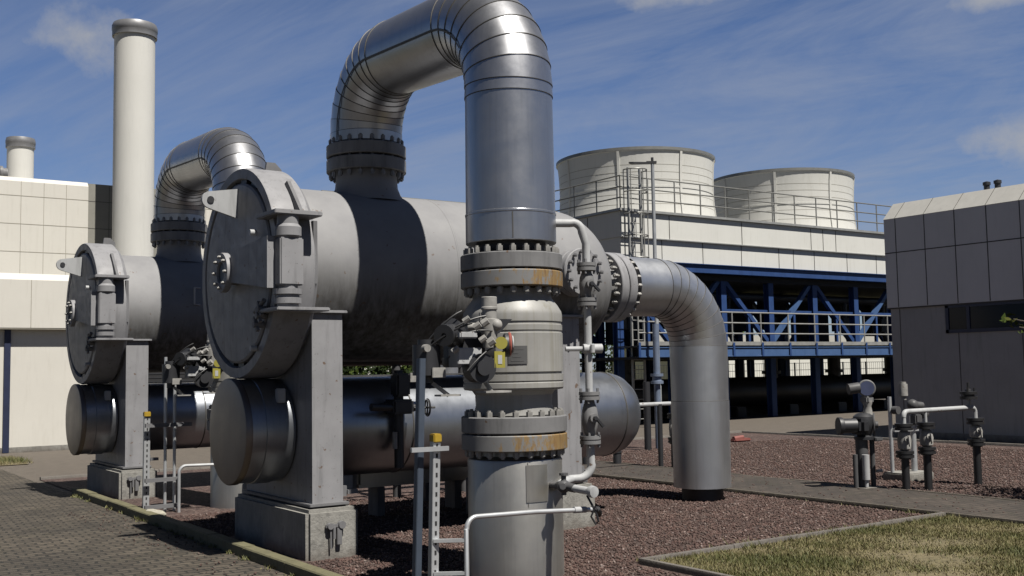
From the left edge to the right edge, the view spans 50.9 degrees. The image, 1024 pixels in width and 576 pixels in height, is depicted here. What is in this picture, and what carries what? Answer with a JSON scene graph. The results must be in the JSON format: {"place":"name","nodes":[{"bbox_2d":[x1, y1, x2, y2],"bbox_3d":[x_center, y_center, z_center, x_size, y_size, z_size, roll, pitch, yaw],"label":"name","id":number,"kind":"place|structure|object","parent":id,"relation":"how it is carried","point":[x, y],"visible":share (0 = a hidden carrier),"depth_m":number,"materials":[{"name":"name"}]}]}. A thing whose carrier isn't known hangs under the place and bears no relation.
{"place":"outdoors","nodes":[
{"label":"outdoors","id":0,"kind":"place"},
{"bbox_2d":[0,454,33,465],"bbox_3d":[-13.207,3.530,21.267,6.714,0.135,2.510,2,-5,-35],"label":"grass","id":1,"kind":"structure","parent":0,"point":[14,459],"depth_m":22.57,"materials":[{"name":"green plant"}]},
{"bbox_2d":[0,469,289,575],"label":"paved yard","id":2,"kind":"structure","parent":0,"point":[41,534],"depth_m":11.31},
{"bbox_2d":[63,509,276,574],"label":"gravel stones","id":3,"kind":"object","parent":2,"relation":"on","point":[165,543],"visible":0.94,"depth_m":11.30,"materials":[{"name":"gravel"}]},
{"bbox_2d":[440,365,457,372],"bbox_3d":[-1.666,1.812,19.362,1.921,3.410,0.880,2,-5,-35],"label":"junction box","id":4,"kind":"object","parent":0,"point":[452,370],"depth_m":19.35,"materials":[{"name":"grey paint"}]},
{"bbox_2d":[0,399,1023,494],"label":"road","id":5,"kind":"structure","parent":0,"point":[55,463],"depth_m":25.98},
{"bbox_2d":[146,509,166,515],"bbox_3d":[-4.440,2.796,13.280,0.224,0.140,0.330,-4,-5,31],"label":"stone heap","id":6,"kind":"object","parent":5,"relation":"on","point":[162,512],"visible":0.37,"depth_m":13.28,"materials":[{"name":"beige stone"}]},
{"bbox_2d":[72,487,342,575],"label":"kerb","id":7,"kind":"structure","parent":5,"relation":"on","point":[279,562],"depth_m":11.10,"materials":[{"name":"beige concrete"}]},
{"bbox_2d":[40,431,1023,480],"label":"gravel edging","id":8,"kind":"object","parent":5,"relation":"on","point":[636,438],"visible":0.18,"depth_m":23.26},
{"bbox_2d":[629,157,661,401],"bbox_3d":[3.971,0.098,31.924,0.832,8.020,0.176,-1,-4,0],"label":"street lamp","id":9,"kind":"object","parent":5,"relation":"on","point":[652,162],"visible":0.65,"depth_m":32.06,"materials":[{"name":"metal"}]},
{"bbox_2d":[555,146,894,420],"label":"cooling tower","id":10,"kind":"structure","parent":5,"relation":"on","point":[773,243],"depth_m":37.57,"materials":[{"name":"metal"}]},
{"bbox_2d":[638,512,945,575],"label":"lawn edging","id":11,"kind":"object","parent":5,"relation":"on","point":[649,561],"visible":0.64,"depth_m":10.07,"materials":[{"name":"grey concrete"}]},
{"bbox_2d":[591,460,1023,524],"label":"path edging","id":12,"kind":"object","parent":5,"relation":"on","point":[839,502],"visible":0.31,"depth_m":13.83,"materials":[{"name":"grey concrete"}]},
{"bbox_2d":[883,179,1023,442],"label":"control building","id":13,"kind":"structure","parent":5,"relation":"on","point":[954,264],"depth_m":24.54,"materials":[{"name":"concrete"}]},
{"bbox_2d":[945,301,1023,332],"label":"window","id":14,"kind":"structure","parent":13,"relation":"in","point":[982,317],"depth_m":24.07,"materials":[{"name":"black glass"}]},
{"bbox_2d":[0,0,1023,369],"label":"sky","id":15,"kind":"structure","parent":0,"point":[916,100],"materials":[{"name":"blue"}]},
{"bbox_2d":[42,433,1023,575],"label":"gravel bed","id":16,"kind":"object","parent":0,"point":[195,491],"visible":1,"depth_m":15.46,"materials":[{"name":"brown gravel"}]},
{"bbox_2d":[87,462,156,499],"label":"concrete plinth","id":17,"kind":"structure","parent":16,"relation":"on","point":[110,481],"depth_m":15.67,"materials":[{"name":"grey concrete"}]},
{"bbox_2d":[56,216,207,468],"bbox_3d":[-4.463,0.828,17.372,5.434,3.795,2.352,2,-5,-35],"label":"pressure vessel","id":18,"kind":"object","parent":17,"relation":"on","point":[132,322],"visible":0.34,"depth_m":15.91,"materials":[{"name":"metal"}]},
{"bbox_2d":[56,253,98,373],"bbox_3d":[-6.513,0.371,15.999,0.474,1.810,2.025,2,-5,-35],"label":"door","id":19,"kind":"structure","parent":18,"relation":"in","point":[81,313],"depth_m":15.98,"materials":[{"name":"grey paint"}]},
{"bbox_2d":[66,382,214,454],"bbox_3d":[-4.393,2.030,17.453,5.177,1.054,1.054,2,-5,-35],"label":"insulated drum","id":20,"kind":"object","parent":18,"relation":"attached to","point":[91,418],"visible":0.45,"depth_m":16.17,"materials":[{"name":"grey metal"}]},
{"bbox_2d":[151,127,265,233],"bbox_3d":[-4.496,-0.808,15.947,0.890,3.032,3.627,2,-5,-35],"label":"loop pipe","id":21,"kind":"object","parent":18,"relation":"attached to","point":[193,170],"visible":0.52,"depth_m":15.77,"materials":[{"name":"metal"}]},
{"bbox_2d":[127,475,141,493],"bbox_3d":[-5.427,2.824,15.470,0.196,0.251,0.051,2,-5,-35],"label":"earthing clamp","id":22,"kind":"object","parent":17,"relation":"attached to","point":[136,478],"visible":1,"depth_m":15.47,"materials":[{"name":"grey metal"}]},
{"bbox_2d":[142,412,150,508],"bbox_3d":[-4.712,2.272,13.880,0.091,1.345,0.080,2,-5,-35],"label":"cable channel","id":23,"kind":"object","parent":16,"relation":"on","point":[146,459],"visible":0.96,"depth_m":13.87,"materials":[{"name":"metal"}]},
{"bbox_2d":[144,357,213,512],"bbox_3d":[-4.245,1.926,14.088,1.080,2.050,0.240,2,-5,-35],"label":"conduit stand","id":24,"kind":"object","parent":16,"relation":"on","point":[173,505],"visible":0.76,"depth_m":13.98,"materials":[{"name":"metal"}]},
{"bbox_2d":[207,420,246,508],"bbox_3d":[-3.658,2.534,14.563,0.912,1.510,0.912,2,-5,-35],"label":"riser pipe","id":25,"kind":"object","parent":16,"relation":"on","point":[222,495],"visible":0.03,"depth_m":14.18,"materials":[{"name":"metal"}]},
{"bbox_2d":[207,372,235,433],"bbox_3d":[-3.682,1.189,14.666,0.912,1.578,0.912,2,-5,-35],"label":"ball valve","id":26,"kind":"object","parent":25,"relation":"on","point":[214,385],"visible":0.04,"depth_m":14.31,"materials":[{"name":"paint"}]},
{"bbox_2d":[162,335,223,395],"bbox_3d":[-4.012,1.000,13.922,0.636,0.787,0.954,-4,-5,35],"label":"valve actuator","id":27,"kind":"object","parent":26,"relation":"attached to","point":[202,368],"visible":0.76,"depth_m":13.72,"materials":[{"name":"metal"}]},
{"bbox_2d":[235,493,357,560],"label":"concrete plinth","id":28,"kind":"structure","parent":16,"relation":"on","point":[296,531],"depth_m":10.36,"materials":[{"name":"grey concrete"}]},
{"bbox_2d":[325,520,345,548],"bbox_3d":[-1.669,2.335,10.189,0.196,0.251,0.051,2,-5,-35],"label":"earthing clamp","id":29,"kind":"object","parent":28,"relation":"attached to","point":[339,526],"visible":1,"depth_m":10.19,"materials":[{"name":"grey metal"}]},
{"bbox_2d":[201,133,642,507],"bbox_3d":[-0.771,0.298,12.048,5.434,3.795,2.352,2,-5,-35],"label":"pressure vessel","id":30,"kind":"object","parent":28,"relation":"on","point":[306,293],"visible":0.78,"depth_m":10.78,"materials":[{"name":"paint"}]},
{"bbox_2d":[201,183,277,362],"bbox_3d":[-2.822,-0.160,10.675,0.474,1.810,2.025,2,-5,-35],"label":"door","id":31,"kind":"structure","parent":30,"relation":"in","point":[241,255],"depth_m":10.65,"materials":[{"name":"grey paint"}]},
{"bbox_2d":[210,372,640,485],"bbox_3d":[-0.701,1.499,12.129,5.177,1.054,1.054,2,-5,-35],"label":"insulated drum","id":32,"kind":"object","parent":30,"relation":"attached to","point":[252,430],"visible":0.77,"depth_m":11.03,"materials":[{"name":"grey metal"}]},
{"bbox_2d":[369,370,434,467],"bbox_3d":[-1.146,1.347,11.089,0.704,1.000,0.314,1,-5,-22],"label":"hand valve","id":33,"kind":"object","parent":32,"relation":"attached to","point":[398,406],"visible":0.88,"depth_m":11.04,"materials":[{"name":"metal"}]},
{"bbox_2d":[326,0,562,297],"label":"loop pipe","id":34,"kind":"object","parent":30,"relation":"attached to","point":[494,53],"visible":0.94,"depth_m":9.28,"materials":[{"name":"metal"}]},
{"bbox_2d":[342,373,462,501],"bbox_3d":[-1.208,2.077,14.594,4.100,1.820,0.430,2,-5,-35],"label":"cable tray","id":35,"kind":"object","parent":16,"relation":"on","point":[425,491],"depth_m":14.52,"materials":[{"name":"grey paint"}]},
{"bbox_2d":[342,361,465,496],"bbox_3d":[-1.211,1.918,15.399,3.600,2.058,0.240,2,-5,-35],"label":"header pipe","id":36,"kind":"object","parent":16,"relation":"on","point":[395,365],"visible":0.07,"depth_m":15.01,"materials":[{"name":"metal"}]},
{"bbox_2d":[343,466,467,515],"bbox_3d":[-0.840,2.514,13.773,2.800,0.710,0.340,2,-5,-35],"label":"support frame","id":37,"kind":"object","parent":16,"relation":"on","point":[376,483],"visible":0.33,"depth_m":13.23,"materials":[{"name":"grey paint"}]},
{"bbox_2d":[410,358,448,575],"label":"support post","id":38,"kind":"object","parent":16,"relation":"on","point":[419,450],"visible":1,"depth_m":8.01,"materials":[{"name":"metal"}]},
{"bbox_2d":[428,433,441,575],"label":"cable channel","id":39,"kind":"object","parent":16,"relation":"on","point":[435,439],"visible":1,"depth_m":8.00,"materials":[{"name":"metal"}]},
{"bbox_2d":[462,431,567,575],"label":"riser pipe","id":40,"kind":"object","parent":16,"relation":"on","point":[527,545],"visible":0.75,"depth_m":8.89,"materials":[{"name":"metal"}]},
{"bbox_2d":[461,268,566,459],"bbox_3d":[0.010,0.658,9.342,0.912,1.578,0.912,2,-5,-35],"label":"ball valve","id":41,"kind":"object","parent":40,"relation":"on","point":[530,375],"visible":0.81,"depth_m":8.99,"materials":[{"name":"paint"}]},
{"bbox_2d":[412,296,513,396],"bbox_3d":[-0.320,0.469,8.598,0.636,0.787,0.954,-4,-5,35],"label":"valve actuator","id":42,"kind":"object","parent":41,"relation":"attached to","point":[473,353],"visible":0.98,"depth_m":8.42,"materials":[{"name":"metal"}]},
{"bbox_2d":[549,219,603,524],"bbox_3d":[0.504,0.642,9.066,0.478,2.556,0.912,-2,-4,9],"label":"bypass line","id":43,"kind":"object","parent":40,"relation":"attached to","point":[590,439],"visible":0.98,"depth_m":9.36,"materials":[{"name":"white paint"}]},
{"bbox_2d":[433,506,601,575],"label":"pipe","id":44,"kind":"object","parent":16,"relation":"on","point":[470,519],"visible":0.91,"depth_m":8.04,"materials":[{"name":"metal"}]},
{"bbox_2d":[71,494,963,575],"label":"weeds","id":45,"kind":"object","parent":16,"relation":"on","point":[291,574],"visible":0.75,"depth_m":10.97,"materials":[{"name":"green plant"}]},
{"bbox_2d":[466,477,594,529],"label":"concrete plinth","id":46,"kind":"structure","parent":16,"relation":"on","point":[575,520],"depth_m":11.88,"materials":[{"name":"grey concrete"}]},
{"bbox_2d":[169,477,924,575],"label":"gravel stones","id":47,"kind":"object","parent":16,"relation":"on","point":[607,493],"visible":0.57,"depth_m":11.96,"materials":[{"name":"brown gravel"}]},
{"bbox_2d":[582,457,586,464],"bbox_3d":[1.332,3.030,19.319,0.170,0.450,0.170,2,-5,-35],"label":"short post","id":48,"kind":"object","parent":16,"relation":"on","point":[584,460],"visible":0.05,"depth_m":19.25,"materials":[{"name":"metal"}]},
{"bbox_2d":[613,451,621,463],"bbox_3d":[1.889,3.012,19.341,0.170,0.470,0.170,2,-5,-35],"label":"short post","id":49,"kind":"object","parent":16,"relation":"on","point":[617,458],"visible":0.27,"depth_m":19.27,"materials":[{"name":"metal"}]},
{"bbox_2d":[643,324,663,449],"bbox_3d":[3.025,2.119,23.220,0.625,2.700,0.276,3,-6,-45],"label":"vent standpipe","id":50,"kind":"object","parent":16,"relation":"on","point":[656,376],"visible":0.93,"depth_m":23.25,"materials":[{"name":"metal"}]},
{"bbox_2d":[640,402,672,467],"bbox_3d":[2.389,2.585,18.487,1.269,1.234,0.230,2,-5,-35],"label":"standpipe pair","id":51,"kind":"object","parent":16,"relation":"on","point":[659,405],"visible":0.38,"depth_m":18.60,"materials":[{"name":"white paint"}]},
{"bbox_2d":[611,253,730,501],"bbox_3d":[2.026,1.281,14.038,1.921,3.410,0.880,2,-5,-35],"label":"elbow pipe","id":52,"kind":"object","parent":16,"relation":"on","point":[679,302],"visible":0.93,"depth_m":14.00,"materials":[{"name":"silver metal"}]},
{"bbox_2d":[730,435,750,441],"bbox_3d":[5.311,3.496,25.024,0.550,0.149,0.200,2,-5,-35],"label":"hydrant cover","id":53,"kind":"object","parent":16,"relation":"on","point":[740,438],"visible":0.97,"depth_m":24.93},
{"bbox_2d":[595,438,1023,499],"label":"gravel stones","id":54,"kind":"object","parent":16,"relation":"on","point":[880,456],"visible":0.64,"depth_m":19.19,"materials":[{"name":"brown gravel"}]},
{"bbox_2d":[835,380,884,488],"bbox_3d":[4.818,2.097,14.984,0.726,1.630,0.404,2,-5,-35],"label":"actuated valve","id":55,"kind":"object","parent":16,"relation":"on","point":[863,426],"visible":0.94,"depth_m":14.93,"materials":[{"name":"metal"}]},
{"bbox_2d":[883,382,933,481],"bbox_3d":[5.976,2.207,16.297,0.683,1.570,0.450,2,-5,-35],"label":"transmitter stand","id":56,"kind":"object","parent":16,"relation":"on","point":[916,474],"visible":0.73,"depth_m":16.22,"materials":[{"name":"metal"}]},
{"bbox_2d":[894,382,985,490],"bbox_3d":[6.008,2.106,15.054,1.744,1.540,0.259,2,-5,-30],"label":"sampling manifold","id":57,"kind":"object","parent":16,"relation":"on","point":[926,449],"visible":0.97,"depth_m":14.84,"materials":[{"name":"metal"}]},
{"bbox_2d":[999,313,1023,333],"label":"young tree","id":58,"kind":"object","parent":16,"relation":"on","point":[1004,318],"visible":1,"depth_m":14.28,"materials":[{"name":"green plant"}]},
{"bbox_2d":[582,461,1023,519],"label":"path","id":59,"kind":"structure","parent":0,"point":[1011,510],"depth_m":14.20,"materials":[{"name":"grey concrete"}]},
{"bbox_2d":[582,463,1020,514],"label":"gravel stones","id":60,"kind":"object","parent":59,"relation":"on","point":[820,493],"visible":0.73,"depth_m":14.39,"materials":[{"name":"brown gravel"}]},
{"bbox_2d":[623,479,1023,575],"bbox_3d":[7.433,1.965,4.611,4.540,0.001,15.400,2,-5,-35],"label":"lawn","id":61,"kind":"structure","parent":0,"point":[925,558],"depth_m":9.70,"materials":[{"name":"plant"}]},
{"label":"ground","id":62,"kind":"structure","parent":0,"visible":0},
{"bbox_2d":[0,166,211,453],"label":"industrial hall","id":63,"kind":"structure","parent":62,"relation":"on","point":[46,226],"depth_m":26.36,"materials":[{"name":"concrete"}]},
{"bbox_2d":[5,136,35,178],"bbox_3d":[-14.243,-3.500,31.182,0.806,1.675,0.806,2,-5,-35],"label":"exhaust stack","id":64,"kind":"object","parent":63,"relation":"on","point":[20,156],"visible":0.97,"depth_m":30.89,"materials":[{"name":"white paint"}]},
{"bbox_2d":[112,19,157,256],"bbox_3d":[-10.120,-3.628,28.806,1.176,6.965,1.176,2,-5,-35],"label":"exhaust stack","id":65,"kind":"object","parent":63,"relation":"on","point":[135,40],"visible":0.95,"depth_m":28.43,"materials":[{"name":"white paint"}]},
{"label":"meadow","id":66,"kind":"structure","parent":0,"visible":0},
{"bbox_2d":[342,365,411,374],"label":"clipped hedge","id":67,"kind":"object","parent":66,"relation":"on","point":[363,370],"visible":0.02,"depth_m":44.66,"materials":[{"name":"green plant"}]},
{"bbox_2d":[321,190,463,374],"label":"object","id":68,"kind":"structure","parent":66,"relation":"on","point":[411,198],"depth_m":53.07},
{"bbox_2d":[592,338,612,373],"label":"tree","id":69,"kind":"object","parent":66,"relation":"on","point":[607,363],"visible":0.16,"depth_m":124.97,"materials":[{"name":"green plant"}]},
{"bbox_2d":[580,362,883,378],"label":"fence","id":70,"kind":"object","parent":66,"relation":"on","point":[732,371],"visible":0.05,"depth_m":63.98,"materials":[{"name":"metal"}]},
{"bbox_2d":[608,335,884,378],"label":"storage shed","id":71,"kind":"structure","parent":66,"relation":"on","point":[799,365],"depth_m":98.21,"materials":[{"name":"white paint"}]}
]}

